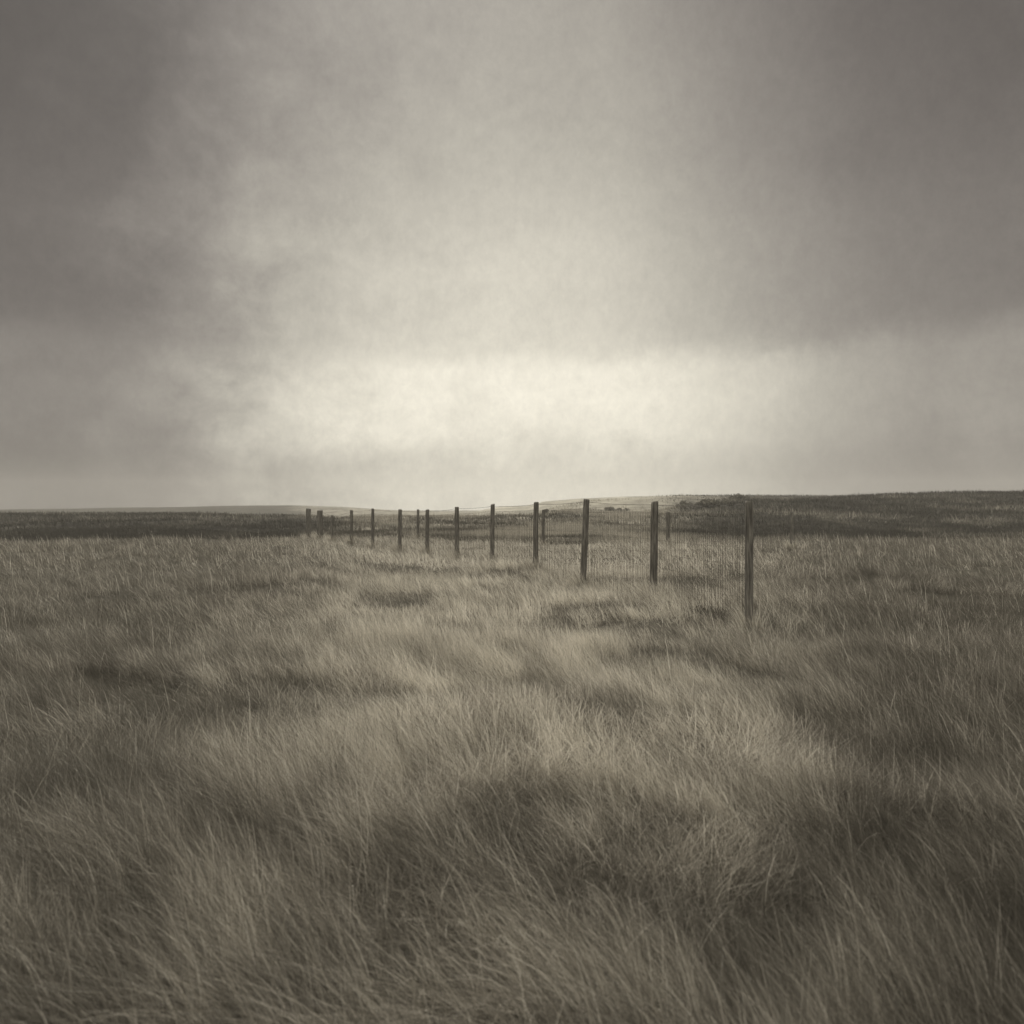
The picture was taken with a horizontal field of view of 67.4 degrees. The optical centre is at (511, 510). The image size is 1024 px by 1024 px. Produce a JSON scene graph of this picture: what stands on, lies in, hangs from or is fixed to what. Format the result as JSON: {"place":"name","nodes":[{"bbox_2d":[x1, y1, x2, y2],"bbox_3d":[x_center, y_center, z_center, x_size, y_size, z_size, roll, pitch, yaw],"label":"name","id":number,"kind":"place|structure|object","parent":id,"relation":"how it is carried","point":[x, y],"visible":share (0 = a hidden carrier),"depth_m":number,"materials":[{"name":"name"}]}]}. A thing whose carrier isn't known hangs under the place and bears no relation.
{"place":"outdoors","nodes":[
{"label":"outdoors","id":0,"kind":"place"},
{"bbox_2d":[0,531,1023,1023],"bbox_3d":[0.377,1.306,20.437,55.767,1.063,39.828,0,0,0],"label":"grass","id":1,"kind":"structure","parent":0,"point":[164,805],"depth_m":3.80,"materials":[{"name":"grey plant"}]},
{"bbox_2d":[0,492,1023,1023],"bbox_3d":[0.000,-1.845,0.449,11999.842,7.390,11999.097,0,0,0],"label":"ground","id":2,"kind":"structure","parent":0,"point":[634,502],"depth_m":5.59,"materials":[{"name":"soil"}]},
{"bbox_2d":[0,488,1023,546],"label":"heath","id":3,"kind":"object","parent":2,"relation":"on","point":[137,528],"visible":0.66,"depth_m":55.96,"materials":[{"name":"plant"}]},
{"bbox_2d":[306,499,752,628],"bbox_3d":[-3.209,0.831,24.455,0.990,2.113,31.628,0,0,-25],"label":"netting fence","id":4,"kind":"object","parent":2,"relation":"on","point":[653,576],"visible":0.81,"depth_m":14.76,"materials":[{"name":"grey wood"}]},
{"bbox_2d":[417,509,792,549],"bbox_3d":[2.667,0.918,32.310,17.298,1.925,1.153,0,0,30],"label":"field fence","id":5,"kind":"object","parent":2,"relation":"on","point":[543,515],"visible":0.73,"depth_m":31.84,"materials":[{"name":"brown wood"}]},
{"bbox_2d":[604,506,629,511],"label":"shrub","id":6,"kind":"object","parent":2,"relation":"on","point":[610,508],"visible":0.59,"depth_m":128.18,"materials":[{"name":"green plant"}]},
{"bbox_2d":[675,500,700,508],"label":"shrub","id":7,"kind":"object","parent":2,"relation":"on","point":[682,503],"visible":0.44,"depth_m":83.50,"materials":[{"name":"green plant"}]},
{"bbox_2d":[699,498,732,507],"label":"shrub","id":8,"kind":"object","parent":2,"relation":"on","point":[706,502],"visible":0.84,"depth_m":73.44,"materials":[{"name":"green plant"}]},
{"bbox_2d":[723,493,759,500],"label":"shrub","id":9,"kind":"object","parent":2,"relation":"on","point":[739,496],"visible":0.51,"depth_m":91.03,"materials":[{"name":"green plant"}]},
{"bbox_2d":[0,0,1023,509],"label":"sky","id":10,"kind":"structure","parent":0,"point":[375,254],"materials":[{"name":"grey"}]}
]}

